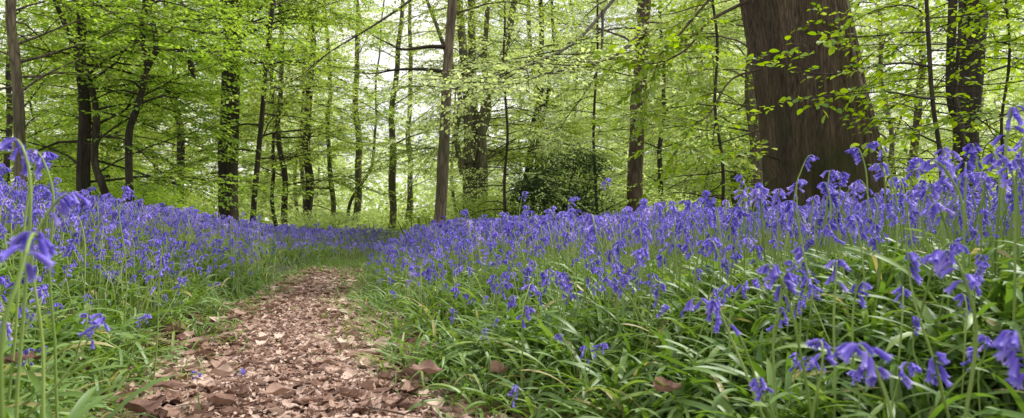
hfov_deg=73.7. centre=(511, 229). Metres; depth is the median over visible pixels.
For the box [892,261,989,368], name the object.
bluebell
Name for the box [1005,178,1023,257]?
bluebell
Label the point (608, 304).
bluebell
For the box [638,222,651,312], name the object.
bluebell
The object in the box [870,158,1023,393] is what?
bluebell
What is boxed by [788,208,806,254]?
bluebell
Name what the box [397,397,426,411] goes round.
dead leaf
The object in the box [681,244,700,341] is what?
bluebell
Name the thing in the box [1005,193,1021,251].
bluebell
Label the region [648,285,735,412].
bluebell
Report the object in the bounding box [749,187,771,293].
bluebell
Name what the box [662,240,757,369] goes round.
bluebell
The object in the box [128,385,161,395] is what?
dead leaf
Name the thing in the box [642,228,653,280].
bluebell
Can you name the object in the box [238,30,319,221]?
woodland tree
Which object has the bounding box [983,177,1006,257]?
bluebell
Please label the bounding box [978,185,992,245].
bluebell
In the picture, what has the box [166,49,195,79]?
broken branch
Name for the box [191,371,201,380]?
bluebell sprig
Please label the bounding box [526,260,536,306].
bluebell
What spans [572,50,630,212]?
woodland tree
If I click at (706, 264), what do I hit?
bluebell
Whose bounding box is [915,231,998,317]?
bluebell
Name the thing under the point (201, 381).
dead leaf
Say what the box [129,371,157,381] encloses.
dead leaf
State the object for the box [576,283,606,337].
bluebell
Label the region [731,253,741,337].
bluebell
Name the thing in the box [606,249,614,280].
bluebell
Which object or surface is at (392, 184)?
woodland tree
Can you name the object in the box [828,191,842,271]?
bluebell
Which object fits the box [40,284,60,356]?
bluebell
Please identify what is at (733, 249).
bluebell
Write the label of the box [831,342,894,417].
bluebell
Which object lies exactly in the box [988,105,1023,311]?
bluebell
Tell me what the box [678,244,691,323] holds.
bluebell
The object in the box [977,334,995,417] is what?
bluebell
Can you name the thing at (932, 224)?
bluebell
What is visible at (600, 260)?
bluebell
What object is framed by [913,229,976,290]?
bluebell
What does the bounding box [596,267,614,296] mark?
bluebell
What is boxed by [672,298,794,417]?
bluebell
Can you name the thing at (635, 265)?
bluebell
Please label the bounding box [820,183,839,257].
bluebell
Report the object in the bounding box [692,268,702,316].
bluebell
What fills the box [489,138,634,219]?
holly bush
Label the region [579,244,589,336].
bluebell
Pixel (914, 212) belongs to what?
bluebell
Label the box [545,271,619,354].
bluebell
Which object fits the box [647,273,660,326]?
bluebell
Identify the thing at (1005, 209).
bluebell
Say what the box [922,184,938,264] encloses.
bluebell
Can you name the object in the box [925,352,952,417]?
bluebell
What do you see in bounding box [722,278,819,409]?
bluebell
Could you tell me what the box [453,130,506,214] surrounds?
woodland tree
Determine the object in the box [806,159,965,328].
bluebell
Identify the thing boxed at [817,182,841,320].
bluebell
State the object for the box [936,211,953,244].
bluebell
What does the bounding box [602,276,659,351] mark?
bluebell
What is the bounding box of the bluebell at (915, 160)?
[891,157,923,252]
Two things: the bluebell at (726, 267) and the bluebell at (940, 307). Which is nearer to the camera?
the bluebell at (940, 307)
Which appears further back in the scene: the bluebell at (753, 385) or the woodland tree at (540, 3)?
the woodland tree at (540, 3)
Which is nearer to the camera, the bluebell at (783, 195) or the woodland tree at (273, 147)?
the bluebell at (783, 195)
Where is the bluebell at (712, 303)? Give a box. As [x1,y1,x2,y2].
[705,299,764,417]
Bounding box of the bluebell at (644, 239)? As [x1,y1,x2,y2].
[641,236,652,314]
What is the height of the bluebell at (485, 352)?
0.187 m
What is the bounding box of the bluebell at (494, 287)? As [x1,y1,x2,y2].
[491,282,499,322]
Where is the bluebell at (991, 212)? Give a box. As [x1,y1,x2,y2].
[988,199,1006,245]
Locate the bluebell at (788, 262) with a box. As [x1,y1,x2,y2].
[746,260,827,344]
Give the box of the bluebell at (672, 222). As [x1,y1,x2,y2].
[668,219,678,302]
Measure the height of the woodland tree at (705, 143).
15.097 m
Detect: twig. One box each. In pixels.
[293,350,338,356]
[363,406,405,415]
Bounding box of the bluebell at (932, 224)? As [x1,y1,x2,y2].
[927,215,935,243]
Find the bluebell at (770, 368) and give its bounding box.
[712,272,869,417]
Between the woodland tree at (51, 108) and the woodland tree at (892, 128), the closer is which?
the woodland tree at (892, 128)
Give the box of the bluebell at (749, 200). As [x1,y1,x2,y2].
[743,187,752,266]
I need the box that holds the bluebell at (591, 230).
[587,225,597,325]
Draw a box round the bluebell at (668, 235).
[665,231,675,301]
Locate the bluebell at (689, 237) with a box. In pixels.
[685,234,698,268]
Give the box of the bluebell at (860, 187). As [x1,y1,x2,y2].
[836,182,865,259]
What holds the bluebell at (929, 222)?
on the ground
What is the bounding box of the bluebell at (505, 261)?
[501,259,520,319]
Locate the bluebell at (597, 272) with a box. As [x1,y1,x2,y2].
[594,269,606,334]
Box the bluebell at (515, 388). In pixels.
[443,384,518,417]
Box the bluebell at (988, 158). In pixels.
[905,153,1023,311]
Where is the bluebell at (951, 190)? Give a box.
[914,177,958,287]
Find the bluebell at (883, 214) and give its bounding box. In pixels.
[782,203,893,334]
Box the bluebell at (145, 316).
[119,314,169,387]
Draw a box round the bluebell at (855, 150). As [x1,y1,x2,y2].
[845,147,908,283]
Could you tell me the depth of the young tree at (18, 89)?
8.39 m
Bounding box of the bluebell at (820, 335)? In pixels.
[763,275,874,371]
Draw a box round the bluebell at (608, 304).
[608,282,615,334]
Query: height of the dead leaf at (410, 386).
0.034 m
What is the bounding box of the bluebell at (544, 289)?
[530,282,548,326]
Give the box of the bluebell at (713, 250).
[699,237,720,347]
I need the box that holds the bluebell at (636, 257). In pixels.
[635,255,648,326]
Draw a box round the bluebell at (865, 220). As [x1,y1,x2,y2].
[863,217,892,283]
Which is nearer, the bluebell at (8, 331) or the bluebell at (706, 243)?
the bluebell at (8, 331)
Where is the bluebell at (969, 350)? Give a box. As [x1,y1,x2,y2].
[836,346,979,417]
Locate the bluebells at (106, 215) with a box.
[0,163,1023,417]
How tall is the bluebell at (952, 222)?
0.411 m
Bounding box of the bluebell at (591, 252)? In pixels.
[582,250,598,325]
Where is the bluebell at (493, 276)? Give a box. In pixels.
[482,274,496,329]
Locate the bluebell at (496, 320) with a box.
[491,318,498,353]
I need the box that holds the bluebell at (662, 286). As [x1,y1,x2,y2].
[565,283,666,398]
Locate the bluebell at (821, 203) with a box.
[816,200,825,263]
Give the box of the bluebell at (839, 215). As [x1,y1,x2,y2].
[834,212,841,253]
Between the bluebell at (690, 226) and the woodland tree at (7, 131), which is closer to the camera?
the bluebell at (690, 226)
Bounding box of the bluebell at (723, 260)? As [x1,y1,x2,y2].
[720,258,731,303]
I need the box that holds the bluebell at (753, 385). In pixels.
[749,377,774,417]
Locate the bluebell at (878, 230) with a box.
[859,223,880,279]
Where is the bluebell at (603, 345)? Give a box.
[553,342,608,417]
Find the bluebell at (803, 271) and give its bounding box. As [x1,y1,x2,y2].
[779,266,861,394]
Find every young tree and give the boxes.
[0,0,236,190]
[136,0,390,227]
[215,0,587,238]
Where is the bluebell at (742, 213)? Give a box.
[713,209,747,299]
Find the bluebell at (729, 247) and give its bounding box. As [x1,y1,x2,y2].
[724,244,747,307]
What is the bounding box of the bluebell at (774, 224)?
[771,222,784,302]
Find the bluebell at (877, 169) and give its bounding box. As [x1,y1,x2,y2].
[869,163,889,250]
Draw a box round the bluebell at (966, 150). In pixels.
[963,143,983,254]
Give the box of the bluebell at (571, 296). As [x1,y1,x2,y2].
[565,291,631,349]
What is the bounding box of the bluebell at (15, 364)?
[0,277,39,385]
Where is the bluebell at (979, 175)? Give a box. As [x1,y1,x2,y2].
[973,172,993,232]
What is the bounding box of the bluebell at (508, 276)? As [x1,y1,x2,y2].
[499,272,510,317]
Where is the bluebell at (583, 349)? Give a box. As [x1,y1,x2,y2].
[576,346,589,414]
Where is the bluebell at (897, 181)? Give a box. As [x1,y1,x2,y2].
[888,177,908,209]
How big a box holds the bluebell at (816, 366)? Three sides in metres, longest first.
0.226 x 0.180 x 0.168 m
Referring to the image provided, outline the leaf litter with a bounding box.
[49,265,871,417]
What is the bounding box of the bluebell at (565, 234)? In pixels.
[561,232,576,299]
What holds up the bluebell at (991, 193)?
on the ground
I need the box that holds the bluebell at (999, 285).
[983,278,1017,305]
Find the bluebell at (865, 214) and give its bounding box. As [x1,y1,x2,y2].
[864,200,876,262]
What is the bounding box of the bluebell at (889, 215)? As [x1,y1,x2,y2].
[885,206,900,304]
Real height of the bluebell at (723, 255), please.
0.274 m
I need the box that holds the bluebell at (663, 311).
[620,304,669,382]
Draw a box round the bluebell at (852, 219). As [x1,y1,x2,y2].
[797,215,917,382]
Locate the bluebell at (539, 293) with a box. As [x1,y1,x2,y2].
[524,291,541,375]
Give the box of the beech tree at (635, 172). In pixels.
[363,0,745,212]
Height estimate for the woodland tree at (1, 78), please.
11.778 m
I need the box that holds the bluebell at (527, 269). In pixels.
[523,267,532,326]
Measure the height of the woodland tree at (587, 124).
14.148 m
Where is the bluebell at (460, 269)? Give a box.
[453,265,521,346]
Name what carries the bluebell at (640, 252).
on the ground
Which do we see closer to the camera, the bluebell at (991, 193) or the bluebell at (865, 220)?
the bluebell at (865, 220)
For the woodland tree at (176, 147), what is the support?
on the ground
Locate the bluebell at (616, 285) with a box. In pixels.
[562,283,659,355]
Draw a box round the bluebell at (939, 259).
[920,250,979,417]
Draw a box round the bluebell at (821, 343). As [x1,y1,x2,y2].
[805,338,837,417]
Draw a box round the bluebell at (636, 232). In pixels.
[633,228,645,331]
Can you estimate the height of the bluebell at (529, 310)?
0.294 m
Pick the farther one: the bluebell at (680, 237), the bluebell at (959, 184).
the bluebell at (680, 237)
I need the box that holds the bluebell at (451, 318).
[450,315,460,338]
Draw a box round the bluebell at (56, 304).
[32,302,63,346]
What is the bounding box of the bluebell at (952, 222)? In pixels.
[933,157,955,250]
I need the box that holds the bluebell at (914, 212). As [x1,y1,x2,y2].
[908,210,919,227]
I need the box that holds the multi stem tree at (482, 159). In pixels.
[328,0,617,213]
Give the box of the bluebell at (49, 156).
[7,151,73,417]
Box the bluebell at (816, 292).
[806,288,858,403]
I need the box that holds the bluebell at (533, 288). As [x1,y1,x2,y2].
[463,283,561,389]
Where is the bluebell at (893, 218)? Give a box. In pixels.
[890,214,901,257]
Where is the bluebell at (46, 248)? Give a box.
[0,231,58,417]
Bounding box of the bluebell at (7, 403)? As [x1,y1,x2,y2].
[4,353,34,417]
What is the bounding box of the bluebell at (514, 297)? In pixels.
[506,295,516,341]
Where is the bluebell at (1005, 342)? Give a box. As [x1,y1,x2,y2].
[992,330,1023,389]
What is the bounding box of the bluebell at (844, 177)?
[827,171,849,274]
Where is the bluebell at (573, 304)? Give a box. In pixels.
[561,287,574,336]
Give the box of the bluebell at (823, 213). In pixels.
[809,197,837,270]
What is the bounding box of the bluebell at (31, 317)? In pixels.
[24,313,34,331]
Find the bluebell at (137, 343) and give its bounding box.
[78,255,165,382]
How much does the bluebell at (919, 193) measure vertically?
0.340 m
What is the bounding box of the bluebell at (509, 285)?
[488,282,513,384]
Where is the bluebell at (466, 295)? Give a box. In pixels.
[463,293,481,349]
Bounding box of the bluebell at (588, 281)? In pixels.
[586,277,594,320]
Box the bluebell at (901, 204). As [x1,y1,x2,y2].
[895,202,904,241]
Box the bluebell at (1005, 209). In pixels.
[985,170,1020,254]
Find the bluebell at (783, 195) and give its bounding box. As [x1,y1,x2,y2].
[770,191,785,311]
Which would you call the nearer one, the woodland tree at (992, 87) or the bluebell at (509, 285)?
the bluebell at (509, 285)
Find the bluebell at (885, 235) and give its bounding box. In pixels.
[865,233,887,273]
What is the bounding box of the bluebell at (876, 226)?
[869,224,884,319]
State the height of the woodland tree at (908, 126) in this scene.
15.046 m
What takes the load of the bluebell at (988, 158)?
on the ground
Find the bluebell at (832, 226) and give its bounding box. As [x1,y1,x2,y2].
[770,223,849,347]
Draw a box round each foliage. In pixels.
[0,33,1021,227]
[0,218,1023,417]
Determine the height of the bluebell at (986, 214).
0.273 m
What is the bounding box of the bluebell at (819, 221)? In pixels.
[810,218,823,273]
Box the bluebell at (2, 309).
[0,301,9,326]
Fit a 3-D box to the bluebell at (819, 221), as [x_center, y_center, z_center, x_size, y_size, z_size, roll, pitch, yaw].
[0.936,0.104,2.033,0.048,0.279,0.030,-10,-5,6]
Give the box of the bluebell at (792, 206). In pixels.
[782,202,876,383]
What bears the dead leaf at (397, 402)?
on the leaf litter
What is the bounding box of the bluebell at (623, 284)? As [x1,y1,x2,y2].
[615,274,629,353]
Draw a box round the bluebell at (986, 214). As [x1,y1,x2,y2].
[974,209,991,323]
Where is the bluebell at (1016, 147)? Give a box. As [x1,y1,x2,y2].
[1011,138,1023,243]
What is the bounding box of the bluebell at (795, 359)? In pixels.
[785,352,801,416]
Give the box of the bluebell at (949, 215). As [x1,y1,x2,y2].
[947,181,968,240]
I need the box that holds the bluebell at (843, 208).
[834,201,851,250]
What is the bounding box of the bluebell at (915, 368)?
[889,362,921,417]
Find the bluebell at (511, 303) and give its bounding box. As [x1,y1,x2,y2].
[494,298,516,353]
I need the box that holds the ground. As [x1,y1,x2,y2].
[14,242,1020,417]
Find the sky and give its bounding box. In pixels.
[0,0,1023,226]
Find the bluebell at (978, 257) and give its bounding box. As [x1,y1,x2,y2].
[936,254,995,332]
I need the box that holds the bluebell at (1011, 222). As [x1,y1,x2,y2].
[1009,164,1019,253]
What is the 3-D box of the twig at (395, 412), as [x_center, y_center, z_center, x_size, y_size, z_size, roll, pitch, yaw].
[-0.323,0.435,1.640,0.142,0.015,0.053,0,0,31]
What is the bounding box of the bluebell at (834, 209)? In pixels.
[825,204,835,249]
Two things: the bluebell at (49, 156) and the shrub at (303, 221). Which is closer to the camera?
the bluebell at (49, 156)
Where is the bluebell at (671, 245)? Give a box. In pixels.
[662,243,677,316]
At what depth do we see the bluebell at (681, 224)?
2.00 m
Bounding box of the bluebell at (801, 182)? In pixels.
[786,179,807,260]
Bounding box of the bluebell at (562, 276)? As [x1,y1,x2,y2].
[534,272,617,372]
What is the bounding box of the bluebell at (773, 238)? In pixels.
[773,218,782,261]
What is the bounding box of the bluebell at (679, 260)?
[677,243,684,288]
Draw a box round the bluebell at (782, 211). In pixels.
[781,207,793,259]
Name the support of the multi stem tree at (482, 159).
on the ground
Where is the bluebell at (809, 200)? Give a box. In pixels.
[806,197,818,255]
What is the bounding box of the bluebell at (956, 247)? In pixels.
[778,241,1023,402]
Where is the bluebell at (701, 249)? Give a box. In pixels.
[688,238,791,366]
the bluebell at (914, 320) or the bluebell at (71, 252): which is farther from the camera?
the bluebell at (71, 252)
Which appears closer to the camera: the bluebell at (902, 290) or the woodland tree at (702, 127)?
the bluebell at (902, 290)
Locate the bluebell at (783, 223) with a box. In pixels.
[774,219,784,267]
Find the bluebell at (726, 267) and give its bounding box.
[721,263,733,323]
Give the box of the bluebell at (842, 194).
[837,190,855,273]
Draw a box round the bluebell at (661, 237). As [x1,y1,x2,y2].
[658,235,666,283]
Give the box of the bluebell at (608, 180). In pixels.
[582,178,644,279]
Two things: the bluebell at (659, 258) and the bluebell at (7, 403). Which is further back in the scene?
the bluebell at (659, 258)
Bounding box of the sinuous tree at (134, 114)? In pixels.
[0,0,324,206]
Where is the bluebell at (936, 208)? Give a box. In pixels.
[836,202,1020,367]
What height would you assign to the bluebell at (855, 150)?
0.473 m
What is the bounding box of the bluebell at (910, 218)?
[900,214,925,303]
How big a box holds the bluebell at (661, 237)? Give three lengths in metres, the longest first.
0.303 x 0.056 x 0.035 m
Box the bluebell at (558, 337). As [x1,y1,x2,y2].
[535,334,606,395]
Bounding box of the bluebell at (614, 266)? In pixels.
[608,264,619,326]
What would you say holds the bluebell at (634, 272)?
on the ground
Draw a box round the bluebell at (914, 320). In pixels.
[861,316,1015,417]
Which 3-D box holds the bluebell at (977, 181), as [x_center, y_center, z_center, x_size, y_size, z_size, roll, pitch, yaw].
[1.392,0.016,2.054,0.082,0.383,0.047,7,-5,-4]
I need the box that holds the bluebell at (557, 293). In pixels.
[557,279,562,324]
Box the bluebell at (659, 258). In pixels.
[653,256,666,311]
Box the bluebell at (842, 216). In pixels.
[830,188,843,244]
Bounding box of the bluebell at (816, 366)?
[796,356,819,417]
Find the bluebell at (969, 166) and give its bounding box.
[892,162,1023,310]
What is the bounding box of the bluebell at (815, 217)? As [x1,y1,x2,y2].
[812,215,822,264]
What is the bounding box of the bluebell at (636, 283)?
[601,277,642,348]
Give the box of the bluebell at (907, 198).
[903,190,917,300]
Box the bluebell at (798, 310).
[791,300,853,416]
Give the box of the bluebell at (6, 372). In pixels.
[4,363,10,375]
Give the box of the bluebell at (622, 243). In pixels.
[614,240,624,335]
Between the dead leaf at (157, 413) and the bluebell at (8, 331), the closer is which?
the bluebell at (8, 331)
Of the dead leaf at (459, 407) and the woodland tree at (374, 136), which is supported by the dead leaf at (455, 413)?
the dead leaf at (459, 407)
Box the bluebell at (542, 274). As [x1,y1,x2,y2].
[539,272,555,313]
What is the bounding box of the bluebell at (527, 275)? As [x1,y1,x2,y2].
[523,270,533,330]
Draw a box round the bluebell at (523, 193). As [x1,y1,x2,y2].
[500,191,557,275]
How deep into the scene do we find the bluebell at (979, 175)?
1.64 m
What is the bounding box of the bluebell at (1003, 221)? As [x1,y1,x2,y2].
[991,216,1012,238]
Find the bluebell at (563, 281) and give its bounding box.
[544,273,569,347]
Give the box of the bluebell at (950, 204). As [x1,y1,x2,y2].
[932,200,972,305]
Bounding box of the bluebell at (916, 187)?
[913,186,925,256]
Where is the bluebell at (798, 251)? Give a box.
[692,247,860,394]
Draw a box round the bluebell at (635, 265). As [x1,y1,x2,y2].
[629,249,645,345]
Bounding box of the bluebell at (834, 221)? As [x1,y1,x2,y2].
[828,218,845,315]
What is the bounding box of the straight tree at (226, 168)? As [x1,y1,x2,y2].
[50,0,412,239]
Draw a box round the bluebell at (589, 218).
[583,214,607,351]
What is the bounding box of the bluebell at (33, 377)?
[20,149,173,417]
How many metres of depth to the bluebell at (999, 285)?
1.38 m
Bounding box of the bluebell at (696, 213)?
[675,210,707,299]
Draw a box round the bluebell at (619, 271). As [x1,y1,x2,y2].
[590,268,710,378]
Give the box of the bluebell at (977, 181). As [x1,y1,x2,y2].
[968,172,990,248]
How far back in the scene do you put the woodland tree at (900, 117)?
28.65 m
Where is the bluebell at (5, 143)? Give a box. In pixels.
[0,138,112,417]
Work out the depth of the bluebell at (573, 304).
2.04 m
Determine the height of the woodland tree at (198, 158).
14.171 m
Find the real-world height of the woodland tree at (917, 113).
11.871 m
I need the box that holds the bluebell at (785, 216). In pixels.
[692,213,798,353]
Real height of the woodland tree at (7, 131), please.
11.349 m
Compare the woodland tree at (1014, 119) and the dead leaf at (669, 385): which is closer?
the dead leaf at (669, 385)
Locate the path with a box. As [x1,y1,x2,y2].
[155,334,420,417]
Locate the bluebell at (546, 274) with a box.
[544,269,565,337]
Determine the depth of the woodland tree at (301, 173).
27.20 m
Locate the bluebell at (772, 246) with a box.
[770,223,783,270]
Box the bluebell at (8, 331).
[4,328,86,417]
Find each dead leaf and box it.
[3,350,40,363]
[91,412,126,417]
[94,410,115,417]
[110,388,135,397]
[111,394,165,412]
[125,412,138,417]
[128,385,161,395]
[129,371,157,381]
[138,411,160,417]
[147,380,193,387]
[148,409,167,417]
[162,389,189,399]
[166,407,187,417]
[185,411,218,417]
[188,379,211,390]
[200,392,249,405]
[202,364,233,375]
[234,309,246,314]
[257,382,292,395]
[330,381,351,389]
[350,398,372,413]
[361,406,386,415]
[378,406,398,417]
[381,395,408,407]
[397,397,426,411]
[404,380,425,392]
[407,359,442,373]
[413,373,437,381]
[416,390,430,397]
[422,405,440,417]
[427,390,442,398]
[445,404,483,417]
[450,396,475,406]
[450,402,468,413]
[459,415,500,417]
[480,401,511,411]
[484,413,508,417]
[490,360,510,372]
[649,376,680,391]
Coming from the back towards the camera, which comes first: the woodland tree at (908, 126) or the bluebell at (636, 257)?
the woodland tree at (908, 126)
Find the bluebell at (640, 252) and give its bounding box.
[583,248,714,375]
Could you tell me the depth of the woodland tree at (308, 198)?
18.94 m
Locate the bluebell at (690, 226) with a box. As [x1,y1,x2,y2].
[678,214,712,283]
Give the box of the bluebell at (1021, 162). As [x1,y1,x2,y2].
[1007,158,1023,265]
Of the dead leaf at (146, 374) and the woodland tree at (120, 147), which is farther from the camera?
the woodland tree at (120, 147)
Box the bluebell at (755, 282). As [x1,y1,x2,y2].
[657,278,836,416]
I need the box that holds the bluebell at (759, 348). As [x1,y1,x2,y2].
[756,307,832,416]
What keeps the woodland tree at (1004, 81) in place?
on the ground
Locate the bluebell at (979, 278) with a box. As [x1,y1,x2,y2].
[919,274,1023,414]
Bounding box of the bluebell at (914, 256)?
[838,252,1019,417]
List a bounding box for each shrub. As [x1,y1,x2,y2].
[0,163,122,207]
[66,159,217,223]
[134,181,302,231]
[272,203,369,241]
[339,208,415,238]
[362,205,459,249]
[412,192,539,237]
[608,184,710,215]
[884,143,1014,202]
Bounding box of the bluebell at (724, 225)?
[720,223,741,270]
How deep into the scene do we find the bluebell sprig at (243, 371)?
2.09 m
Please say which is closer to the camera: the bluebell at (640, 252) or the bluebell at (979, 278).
the bluebell at (979, 278)
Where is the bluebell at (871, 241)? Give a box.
[835,237,880,339]
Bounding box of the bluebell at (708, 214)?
[694,208,713,327]
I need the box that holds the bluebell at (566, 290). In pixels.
[539,284,590,381]
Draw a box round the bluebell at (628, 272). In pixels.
[607,267,631,301]
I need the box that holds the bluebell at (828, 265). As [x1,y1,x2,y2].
[726,259,850,417]
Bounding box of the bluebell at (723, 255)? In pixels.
[719,247,726,307]
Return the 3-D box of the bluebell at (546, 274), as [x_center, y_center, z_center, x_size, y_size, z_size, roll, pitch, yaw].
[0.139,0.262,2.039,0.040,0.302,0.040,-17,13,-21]
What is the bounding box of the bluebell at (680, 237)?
[670,230,682,293]
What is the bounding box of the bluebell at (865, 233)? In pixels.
[860,226,870,264]
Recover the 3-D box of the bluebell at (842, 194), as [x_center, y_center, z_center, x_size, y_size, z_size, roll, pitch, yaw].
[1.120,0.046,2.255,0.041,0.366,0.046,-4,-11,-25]
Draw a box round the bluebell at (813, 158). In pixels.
[761,155,842,320]
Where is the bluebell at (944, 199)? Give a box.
[926,183,945,248]
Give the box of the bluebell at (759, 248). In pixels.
[748,245,795,359]
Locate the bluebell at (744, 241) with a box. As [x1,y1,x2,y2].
[739,238,769,305]
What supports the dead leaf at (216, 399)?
on the leaf litter
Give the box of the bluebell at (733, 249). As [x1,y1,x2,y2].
[706,247,736,315]
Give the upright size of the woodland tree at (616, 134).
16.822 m
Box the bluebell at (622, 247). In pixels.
[612,245,626,314]
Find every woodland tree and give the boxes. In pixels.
[0,0,76,189]
[0,0,177,214]
[0,0,205,213]
[0,10,92,192]
[0,61,29,179]
[0,67,36,184]
[10,0,198,204]
[12,13,150,191]
[24,0,300,214]
[24,22,123,192]
[32,0,301,203]
[50,0,217,209]
[74,67,162,211]
[100,68,166,171]
[115,66,197,206]
[136,69,216,218]
[173,0,413,239]
[183,0,376,226]
[191,0,390,226]
[196,4,330,221]
[213,0,396,235]
[238,1,360,219]
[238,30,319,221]
[249,117,299,224]
[277,7,435,227]
[279,85,349,220]
[288,82,347,217]
[290,0,425,237]
[292,0,515,234]
[315,0,454,227]
[342,0,458,228]
[398,12,508,217]
[416,0,651,214]
[420,0,636,214]
[449,0,653,214]
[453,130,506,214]
[485,73,564,218]
[490,0,654,214]
[539,37,618,214]
[550,92,598,206]
[555,0,748,212]
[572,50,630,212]
[581,31,667,206]
[586,35,664,214]
[594,0,746,214]
[600,0,938,211]
[602,51,679,204]
[606,26,704,210]
[612,22,726,208]
[614,0,749,211]
[622,0,751,207]
[644,1,748,208]
[646,0,878,208]
[665,0,873,209]
[669,61,738,206]
[701,48,749,203]
[737,0,936,182]
[849,0,1023,215]
[850,0,1020,192]
[854,0,1023,197]
[854,4,910,160]
[863,0,985,197]
[883,59,943,183]
[884,0,1023,199]
[895,2,1023,189]
[920,4,1023,193]
[943,20,1023,194]
[944,0,1023,200]
[985,70,1023,185]
[991,88,1023,188]
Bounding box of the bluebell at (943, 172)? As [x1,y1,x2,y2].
[934,147,951,250]
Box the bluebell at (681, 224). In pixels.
[675,220,688,315]
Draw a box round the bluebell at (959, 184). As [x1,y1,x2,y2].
[947,173,974,240]
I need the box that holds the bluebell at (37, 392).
[0,320,76,413]
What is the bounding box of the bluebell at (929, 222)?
[919,220,934,258]
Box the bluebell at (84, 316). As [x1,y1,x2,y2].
[66,313,92,390]
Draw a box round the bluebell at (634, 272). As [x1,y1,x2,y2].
[632,269,637,310]
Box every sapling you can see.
[379,0,627,226]
[471,1,691,215]
[581,0,763,212]
[737,0,1023,197]
[790,0,1023,187]
[819,0,1023,231]
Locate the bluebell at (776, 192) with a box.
[772,189,784,262]
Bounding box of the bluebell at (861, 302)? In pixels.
[802,282,872,416]
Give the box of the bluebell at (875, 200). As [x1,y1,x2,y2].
[866,197,879,237]
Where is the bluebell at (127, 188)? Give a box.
[94,186,179,349]
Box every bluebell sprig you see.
[183,369,245,375]
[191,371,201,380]
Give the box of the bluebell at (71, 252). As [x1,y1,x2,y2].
[54,244,78,319]
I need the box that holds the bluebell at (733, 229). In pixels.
[725,226,737,306]
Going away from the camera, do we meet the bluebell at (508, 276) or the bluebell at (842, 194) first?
the bluebell at (842, 194)
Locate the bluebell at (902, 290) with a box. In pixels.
[892,285,1023,417]
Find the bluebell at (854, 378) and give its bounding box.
[846,370,861,417]
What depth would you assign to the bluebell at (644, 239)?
2.04 m
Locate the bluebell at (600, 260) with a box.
[595,251,608,296]
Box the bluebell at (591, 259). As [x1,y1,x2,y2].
[589,257,598,286]
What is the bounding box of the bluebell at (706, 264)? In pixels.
[702,243,721,305]
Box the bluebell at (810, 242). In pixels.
[793,239,814,266]
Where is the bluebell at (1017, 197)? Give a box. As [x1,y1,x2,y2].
[1015,165,1022,243]
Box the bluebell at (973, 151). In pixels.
[968,146,992,247]
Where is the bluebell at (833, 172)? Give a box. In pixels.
[820,170,840,288]
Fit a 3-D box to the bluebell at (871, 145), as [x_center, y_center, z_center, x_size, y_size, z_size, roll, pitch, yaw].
[1.049,-0.002,1.868,0.414,0.473,0.146,0,0,-26]
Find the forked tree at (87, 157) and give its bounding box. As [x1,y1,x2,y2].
[0,0,319,222]
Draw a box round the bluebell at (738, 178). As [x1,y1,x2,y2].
[695,174,763,282]
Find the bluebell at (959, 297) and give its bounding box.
[890,294,1009,415]
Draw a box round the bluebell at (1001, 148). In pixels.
[995,144,1011,241]
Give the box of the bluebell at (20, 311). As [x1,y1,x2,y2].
[8,304,28,371]
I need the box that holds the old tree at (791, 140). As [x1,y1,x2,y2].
[580,0,889,238]
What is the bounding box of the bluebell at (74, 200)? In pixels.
[30,193,97,417]
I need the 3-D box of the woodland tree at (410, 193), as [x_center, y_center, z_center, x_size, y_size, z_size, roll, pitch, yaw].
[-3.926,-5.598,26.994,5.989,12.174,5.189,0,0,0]
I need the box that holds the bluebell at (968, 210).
[951,207,975,238]
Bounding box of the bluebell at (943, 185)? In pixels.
[869,181,1003,354]
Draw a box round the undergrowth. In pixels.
[197,197,993,245]
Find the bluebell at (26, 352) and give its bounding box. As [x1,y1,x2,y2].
[21,348,117,403]
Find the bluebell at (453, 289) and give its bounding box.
[449,287,468,361]
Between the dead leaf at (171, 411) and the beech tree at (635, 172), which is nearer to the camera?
the dead leaf at (171, 411)
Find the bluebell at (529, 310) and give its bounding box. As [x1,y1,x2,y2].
[516,306,604,409]
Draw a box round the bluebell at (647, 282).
[644,280,669,345]
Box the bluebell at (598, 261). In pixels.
[584,259,608,333]
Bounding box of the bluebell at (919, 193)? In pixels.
[910,190,1002,323]
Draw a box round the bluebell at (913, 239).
[893,235,915,252]
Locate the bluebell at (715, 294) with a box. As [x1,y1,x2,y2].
[705,288,771,387]
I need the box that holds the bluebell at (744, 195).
[732,190,747,278]
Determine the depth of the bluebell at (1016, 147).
1.74 m
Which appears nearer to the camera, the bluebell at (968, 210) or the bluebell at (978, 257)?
the bluebell at (978, 257)
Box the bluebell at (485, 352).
[481,328,518,387]
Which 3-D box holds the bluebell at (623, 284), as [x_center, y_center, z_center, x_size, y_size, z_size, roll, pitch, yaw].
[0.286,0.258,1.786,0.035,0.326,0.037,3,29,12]
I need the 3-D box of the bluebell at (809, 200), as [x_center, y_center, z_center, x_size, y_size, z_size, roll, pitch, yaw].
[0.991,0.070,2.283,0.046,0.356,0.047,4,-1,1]
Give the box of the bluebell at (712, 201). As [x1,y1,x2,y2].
[702,197,723,285]
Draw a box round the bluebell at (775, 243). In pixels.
[769,239,783,284]
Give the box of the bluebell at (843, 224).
[840,221,852,270]
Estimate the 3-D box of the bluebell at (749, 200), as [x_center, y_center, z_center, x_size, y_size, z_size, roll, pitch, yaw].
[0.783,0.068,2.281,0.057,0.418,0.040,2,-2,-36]
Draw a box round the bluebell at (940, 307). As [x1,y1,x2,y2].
[869,273,1020,359]
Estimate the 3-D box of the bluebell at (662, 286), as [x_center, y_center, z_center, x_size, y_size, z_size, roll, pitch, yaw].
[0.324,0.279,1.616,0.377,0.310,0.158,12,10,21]
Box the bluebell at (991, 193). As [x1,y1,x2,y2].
[973,191,997,247]
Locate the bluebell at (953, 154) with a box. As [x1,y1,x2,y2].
[943,151,972,251]
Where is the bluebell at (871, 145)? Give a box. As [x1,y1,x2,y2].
[821,141,927,286]
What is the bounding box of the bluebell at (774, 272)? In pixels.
[694,264,811,417]

